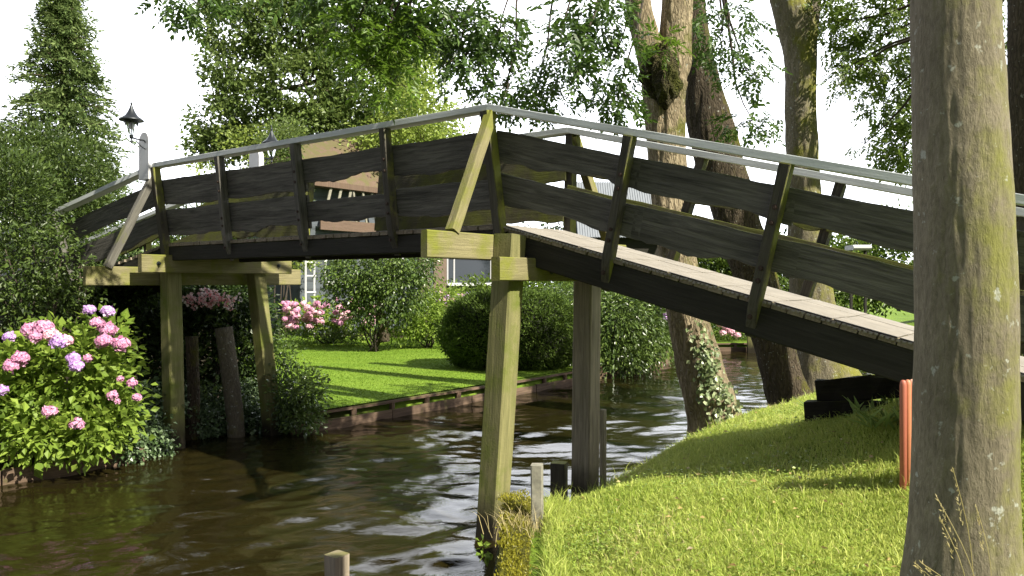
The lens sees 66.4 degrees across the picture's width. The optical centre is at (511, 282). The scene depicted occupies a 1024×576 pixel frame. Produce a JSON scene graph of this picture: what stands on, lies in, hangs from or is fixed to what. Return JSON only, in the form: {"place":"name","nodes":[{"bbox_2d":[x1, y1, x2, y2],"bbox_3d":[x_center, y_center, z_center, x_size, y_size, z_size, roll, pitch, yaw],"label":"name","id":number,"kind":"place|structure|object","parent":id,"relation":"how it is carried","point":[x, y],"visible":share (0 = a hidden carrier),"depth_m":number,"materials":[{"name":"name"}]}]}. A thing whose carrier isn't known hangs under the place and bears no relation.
{"place":"outdoors","nodes":[
{"label":"outdoors","id":0,"kind":"place"},
{"bbox_2d":[247,138,490,334],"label":"house","id":1,"kind":"structure","parent":0,"point":[363,184],"depth_m":31.71,"materials":[{"name":"brick"}]},
{"bbox_2d":[325,260,338,284],"bbox_3d":[-7.068,-0.507,30.907,0.185,1.195,0.870,0,0,37],"label":"window","id":2,"kind":"structure","parent":1,"relation":"in","point":[327,260],"depth_m":30.80,"materials":[{"name":"white paint"}]},
{"bbox_2d":[447,259,490,285],"bbox_3d":[-1.987,-0.517,37.630,0.185,1.335,3.421,0,0,37],"label":"window","id":3,"kind":"structure","parent":1,"relation":"in","point":[455,267],"depth_m":37.48,"materials":[{"name":"grey glass"}]},
{"bbox_2d":[238,335,630,412],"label":"lawn","id":4,"kind":"structure","parent":0,"point":[349,389],"depth_m":17.88,"materials":[{"name":"green plant"}]},
{"bbox_2d":[240,109,314,337],"bbox_3d":[-8.468,-2.135,28.640,2.540,8.387,2.074,0,0,0],"label":"slender tree","id":5,"kind":"object","parent":4,"relation":"on","point":[281,155],"visible":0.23,"depth_m":28.51,"materials":[{"name":"green plant"}]},
{"bbox_2d":[304,261,315,337],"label":"garden arch","id":6,"kind":"structure","parent":4,"relation":"on","point":[306,291],"depth_m":28.60,"materials":[{"name":"white paint"}]},
{"bbox_2d":[292,260,321,274],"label":"climbing plant","id":7,"kind":"object","parent":6,"relation":"attached to","point":[301,267],"visible":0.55,"depth_m":28.75,"materials":[{"name":"green plant"}]},
{"bbox_2d":[277,291,375,344],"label":"hydrangea","id":8,"kind":"object","parent":4,"relation":"on","point":[309,317],"visible":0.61,"depth_m":25.46,"materials":[{"name":"pink plant"}]},
{"bbox_2d":[274,323,390,345],"bbox_3d":[-5.729,1.657,24.974,3.852,0.785,1.260,0,0,0],"label":"border","id":9,"kind":"object","parent":4,"relation":"on","point":[335,335],"visible":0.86,"depth_m":24.92,"materials":[{"name":"green plant"}]},
{"bbox_2d":[311,258,444,351],"bbox_3d":[-3.921,0.416,23.002,3.964,3.302,2.632,0,0,0],"label":"shrub","id":10,"kind":"object","parent":4,"relation":"on","point":[368,292],"visible":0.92,"depth_m":22.68,"materials":[{"name":"green plant"}]},
{"bbox_2d":[383,277,465,348],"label":"border shrub","id":11,"kind":"object","parent":4,"relation":"on","point":[418,326],"visible":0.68,"depth_m":24.15,"materials":[{"name":"green plant"}]},
{"bbox_2d":[421,286,471,324],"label":"hydrangea","id":12,"kind":"object","parent":4,"relation":"on","point":[466,289],"visible":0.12,"depth_m":26.35,"materials":[{"name":"green plant"}]},
{"bbox_2d":[433,286,572,370],"bbox_3d":[0.046,1.086,18.891,3.896,2.163,2.769,0,0,0],"label":"clipped hedge","id":13,"kind":"object","parent":4,"relation":"on","point":[546,331],"visible":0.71,"depth_m":18.01,"materials":[{"name":"green plant"}]},
{"bbox_2d":[0,351,872,575],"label":"water","id":14,"kind":"structure","parent":0,"point":[397,496],"depth_m":8.67,"materials":[{"name":"black liquid"}]},
{"bbox_2d":[185,336,199,439],"bbox_3d":[-4.817,1.707,11.805,0.199,1.799,0.308,0,0,-35],"label":"round pile","id":15,"kind":"object","parent":14,"relation":"in","point":[192,366],"visible":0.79,"depth_m":11.74,"materials":[{"name":"brown wood"}]},
{"bbox_2d":[214,326,244,437],"bbox_3d":[-4.296,1.640,11.951,0.517,1.941,0.276,0,0,22],"label":"round pile","id":16,"kind":"object","parent":14,"relation":"in","point":[229,370],"visible":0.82,"depth_m":11.85,"materials":[{"name":"brown wood"}]},
{"bbox_2d":[324,550,348,575],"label":"mooring stake","id":17,"kind":"object","parent":14,"relation":"in","point":[336,562],"visible":1,"depth_m":5.56,"materials":[{"name":"grey wood"}]},
{"bbox_2d":[550,460,567,500],"bbox_3d":[0.467,2.215,7.750,0.155,0.870,0.145,0,0,17],"label":"mooring post","id":18,"kind":"object","parent":14,"relation":"in","point":[559,476],"visible":0.41,"depth_m":7.69,"materials":[{"name":"black wood"}]},
{"bbox_2d":[747,336,754,352],"bbox_3d":[8.064,2.080,26.200,0.355,1.140,0.254,0,0,12],"label":"mooring stake","id":19,"kind":"object","parent":14,"relation":"in","point":[750,348],"visible":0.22,"depth_m":26.10,"materials":[{"name":"brown wood"}]},
{"bbox_2d":[0,0,1006,283],"label":"sky","id":20,"kind":"structure","parent":0,"point":[151,70],"materials":[{"name":"white"}]},
{"bbox_2d":[0,291,1023,575],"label":"ground","id":21,"kind":"structure","parent":0,"point":[904,317],"depth_m":7.66,"materials":[{"name":"green plant"}]},
{"bbox_2d":[0,210,127,407],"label":"garden shrub","id":22,"kind":"object","parent":21,"relation":"on","point":[51,295],"visible":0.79,"depth_m":10.98,"materials":[{"name":"green plant"}]},
{"bbox_2d":[0,115,128,338],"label":"tall shrub","id":23,"kind":"object","parent":21,"relation":"on","point":[33,183],"visible":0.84,"depth_m":13.72,"materials":[{"name":"green plant"}]},
{"bbox_2d":[0,436,146,485],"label":"timber edging","id":24,"kind":"object","parent":21,"relation":"on","point":[11,475],"visible":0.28,"depth_m":9.39,"materials":[{"name":"brown wood"}]},
{"bbox_2d":[0,0,157,368],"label":"conifer","id":25,"kind":"object","parent":21,"relation":"on","point":[64,27],"visible":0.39,"depth_m":18.64,"materials":[{"name":"green plant"}]},
{"bbox_2d":[0,302,162,478],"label":"hydrangea","id":26,"kind":"object","parent":21,"relation":"on","point":[92,414],"visible":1,"depth_m":9.48,"materials":[{"name":"green plant"}]},
{"bbox_2d":[0,246,286,405],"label":"evergreen shrub","id":27,"kind":"object","parent":21,"relation":"on","point":[151,342],"visible":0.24,"depth_m":12.97,"materials":[{"name":"green plant"}]},
{"bbox_2d":[137,235,194,290],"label":"background hedge","id":28,"kind":"object","parent":21,"relation":"on","point":[159,244],"depth_m":33.45,"materials":[{"name":"green plant"}]},
{"bbox_2d":[137,203,258,330],"bbox_3d":[-10.140,-0.543,25.970,5.085,5.207,2.875,0,0,0],"label":"background shrub","id":29,"kind":"object","parent":21,"relation":"on","point":[176,238],"visible":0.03,"depth_m":25.54,"materials":[{"name":"green plant"}]},
{"bbox_2d":[102,376,301,467],"bbox_3d":[-4.877,1.995,11.638,2.195,1.283,3.482,0,0,34],"label":"ivy cover","id":30,"kind":"object","parent":21,"relation":"on","point":[159,445],"visible":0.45,"depth_m":11.50,"materials":[{"name":"green plant"}]},
{"bbox_2d":[128,287,276,414],"bbox_3d":[-5.196,1.149,12.831,2.546,2.502,1.818,0,0,0],"label":"lit shrub","id":31,"kind":"object","parent":21,"relation":"on","point":[216,377],"visible":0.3,"depth_m":12.80,"materials":[{"name":"green plant"}]},
{"bbox_2d":[182,285,268,399],"bbox_3d":[-5.032,0.944,13.251,1.757,2.228,1.405,0,0,0],"label":"flowering shrub","id":32,"kind":"object","parent":21,"relation":"on","point":[205,292],"visible":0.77,"depth_m":13.03,"materials":[{"name":"pink plant"}]},
{"bbox_2d":[259,331,333,438],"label":"corner shrub","id":33,"kind":"object","parent":21,"relation":"on","point":[304,384],"visible":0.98,"depth_m":12.09,"materials":[{"name":"green plant"}]},
{"bbox_2d":[174,0,450,169],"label":"garden tree","id":34,"kind":"object","parent":21,"relation":"on","point":[326,110],"visible":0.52,"depth_m":36.52,"materials":[{"name":"green plant"}]},
{"bbox_2d":[175,51,473,327],"bbox_3d":[-7.901,-4.248,34.938,15.122,12.432,6.432,0,0,9],"label":"garden tree","id":35,"kind":"object","parent":21,"relation":"on","point":[428,132],"visible":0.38,"depth_m":33.53,"materials":[{"name":"green plant"}]},
{"bbox_2d":[134,0,792,437],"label":"ash tree","id":36,"kind":"object","parent":21,"relation":"on","point":[662,54],"visible":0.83,"depth_m":9.30,"materials":[{"name":"green plant"}]},
{"bbox_2d":[305,0,453,124],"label":"overhanging branch","id":37,"kind":"object","parent":36,"relation":"attached to","point":[359,56],"visible":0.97,"depth_m":7.96,"materials":[{"name":"green plant"}]},
{"bbox_2d":[286,352,670,434],"bbox_3d":[0.861,2.352,17.687,0.632,0.596,14.205,0,0,35],"label":"timber edging","id":38,"kind":"object","parent":21,"relation":"on","point":[354,418],"visible":0.23,"depth_m":14.18,"materials":[{"name":"brown wood"}]},
{"bbox_2d":[0,104,1023,540],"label":"footbridge","id":39,"kind":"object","parent":21,"relation":"on","point":[468,196],"visible":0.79,"depth_m":7.31,"materials":[{"name":"wood"}]},
{"bbox_2d":[118,99,145,148],"bbox_3d":[-5.330,-2.236,11.005,0.355,0.688,0.389,0,0,0],"label":"lantern","id":40,"kind":"object","parent":39,"relation":"attached to","point":[131,119],"visible":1,"depth_m":10.93,"materials":[{"name":"grey metal"}]},
{"bbox_2d":[261,125,277,163],"bbox_3d":[-3.956,-2.236,12.797,0.355,0.688,0.389,0,0,0],"label":"lantern","id":41,"kind":"object","parent":39,"relation":"attached to","point":[271,138],"visible":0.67,"depth_m":12.78,"materials":[{"name":"grey metal"}]},
{"bbox_2d":[450,271,573,298],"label":"background shrub","id":42,"kind":"object","parent":21,"relation":"on","point":[482,284],"visible":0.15,"depth_m":27.66,"materials":[{"name":"green plant"}]},
{"bbox_2d":[493,488,569,575],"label":"mossy edging","id":43,"kind":"object","parent":21,"relation":"on","point":[513,553],"visible":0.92,"depth_m":5.42,"materials":[{"name":"green plant"}]},
{"bbox_2d":[475,534,492,565],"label":"edging weed","id":44,"kind":"object","parent":43,"relation":"attached to","point":[488,556],"visible":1,"depth_m":5.62,"materials":[{"name":"green plant"}]},
{"bbox_2d":[474,499,575,546],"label":"grass tuft","id":45,"kind":"object","parent":43,"relation":"on","point":[526,519],"visible":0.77,"depth_m":5.72,"materials":[{"name":"plant"}]},
{"bbox_2d":[530,463,543,527],"bbox_3d":[0.192,1.692,5.949,0.096,0.618,0.105,0,0,7],"label":"short post","id":46,"kind":"object","parent":21,"relation":"on","point":[537,498],"visible":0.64,"depth_m":5.90,"materials":[{"name":"grey wood"}]},
{"bbox_2d":[516,222,565,289],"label":"background hedge","id":47,"kind":"object","parent":21,"relation":"on","point":[558,227],"depth_m":41.47,"materials":[{"name":"green plant"}]},
{"bbox_2d":[599,409,606,486],"bbox_3d":[0.933,1.775,8.000,0.056,0.951,0.074,0,0,37],"label":"thin post","id":48,"kind":"object","parent":21,"relation":"on","point":[603,449],"visible":0.78,"depth_m":7.97,"materials":[{"name":"grey wood"}]},
{"bbox_2d":[534,281,673,378],"bbox_3d":[2.420,1.046,20.717,4.400,3.107,4.342,0,0,0],"label":"laurel bush","id":49,"kind":"object","parent":21,"relation":"on","point":[624,344],"visible":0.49,"depth_m":19.62,"materials":[{"name":"green plant"}]},
{"bbox_2d":[576,182,658,332],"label":"house","id":50,"kind":"structure","parent":21,"relation":"on","point":[606,188],"depth_m":31.30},
{"bbox_2d":[657,308,673,361],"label":"flowering shrub","id":51,"kind":"object","parent":21,"relation":"on","point":[664,314],"visible":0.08,"depth_m":23.53,"materials":[{"name":"green plant"}]},
{"bbox_2d":[697,258,732,275],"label":"background hedge","id":52,"kind":"object","parent":21,"relation":"on","point":[710,261],"visible":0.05,"depth_m":34.96,"materials":[{"name":"green plant"}]},
{"bbox_2d":[534,401,904,575],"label":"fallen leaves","id":53,"kind":"object","parent":21,"relation":"on","point":[823,547],"visible":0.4,"depth_m":5.21,"materials":[{"name":"plant"}]},
{"bbox_2d":[717,343,746,351],"bbox_3d":[10.799,2.352,26.893,10.448,0.596,0.564,0,0,-8],"label":"timber edging","id":54,"kind":"object","parent":21,"relation":"on","point":[737,349],"visible":0.11,"depth_m":26.52,"materials":[{"name":"brown wood"}]},
{"bbox_2d":[685,0,812,406],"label":"leaning tree","id":55,"kind":"object","parent":21,"relation":"on","point":[782,376],"visible":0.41,"depth_m":12.33,"materials":[{"name":"brown plant"}]},
{"bbox_2d":[521,355,1023,575],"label":"bank grass","id":56,"kind":"structure","parent":21,"relation":"on","point":[563,509],"depth_m":5.29,"materials":[{"name":"green plant"}]},
{"bbox_2d":[541,392,1023,575],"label":"clover","id":57,"kind":"object","parent":21,"relation":"on","point":[644,514],"visible":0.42,"depth_m":5.33,"materials":[{"name":"green plant"}]},
{"bbox_2d":[711,274,855,340],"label":"waterside plants","id":58,"kind":"object","parent":21,"relation":"on","point":[722,331],"visible":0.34,"depth_m":27.82,"materials":[{"name":"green plant"}]},
{"bbox_2d":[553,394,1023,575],"bbox_3d":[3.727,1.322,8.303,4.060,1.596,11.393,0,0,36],"label":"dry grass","id":59,"kind":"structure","parent":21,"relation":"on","point":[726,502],"depth_m":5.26,"materials":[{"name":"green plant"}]},
{"bbox_2d":[698,227,904,315],"bbox_3d":[13.053,-0.306,35.761,10.716,4.481,5.230,0,0,0],"label":"background hedge","id":60,"kind":"object","parent":21,"relation":"on","point":[778,273],"visible":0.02,"depth_m":35.42,"materials":[{"name":"green plant"}]},
{"bbox_2d":[769,0,861,392],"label":"ash tree","id":61,"kind":"object","parent":21,"relation":"on","point":[792,19],"visible":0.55,"depth_m":12.96,"materials":[{"name":"brown plant"}]},
{"bbox_2d":[795,394,899,428],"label":"weeds","id":62,"kind":"object","parent":21,"relation":"on","point":[886,417],"visible":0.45,"depth_m":6.08,"materials":[{"name":"green plant"}]},
{"bbox_2d":[804,375,899,422],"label":"retaining wall","id":63,"kind":"structure","parent":21,"relation":"on","point":[831,392],"depth_m":6.90,"materials":[{"name":"black wood"}]},
{"bbox_2d":[845,245,871,312],"bbox_3d":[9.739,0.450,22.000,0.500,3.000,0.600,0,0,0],"label":"garden table","id":64,"kind":"object","parent":21,"relation":"on","point":[851,248],"visible":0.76,"depth_m":21.96,"materials":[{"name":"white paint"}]},
{"bbox_2d":[828,197,912,317],"bbox_3d":[18.447,-0.984,33.858,12.422,5.569,5.231,0,0,0],"label":"background hedge","id":65,"kind":"object","parent":21,"relation":"on","point":[859,302],"visible":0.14,"depth_m":33.15,"materials":[{"name":"green plant"}]},
{"bbox_2d":[900,379,911,490],"bbox_3d":[2.582,1.211,5.040,0.221,1.178,0.041,0,0,-27],"label":"post","id":66,"kind":"object","parent":21,"relation":"on","point":[905,419],"visible":0.39,"depth_m":4.99,"materials":[{"name":"orange paint"}]},
{"bbox_2d":[802,0,1023,356],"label":"broadleaf tree","id":67,"kind":"object","parent":21,"relation":"on","point":[893,14],"visible":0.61,"depth_m":12.81,"materials":[{"name":"green plant"}]},
{"bbox_2d":[913,467,991,575],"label":"seeding grass","id":68,"kind":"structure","parent":21,"relation":"on","point":[950,550],"depth_m":2.51,"materials":[{"name":"plant"}]},
{"bbox_2d":[900,0,1023,575],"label":"tree trunk","id":69,"kind":"object","parent":21,"relation":"on","point":[966,404],"visible":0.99,"depth_m":2.81,"materials":[{"name":"brown plant"}]}
]}

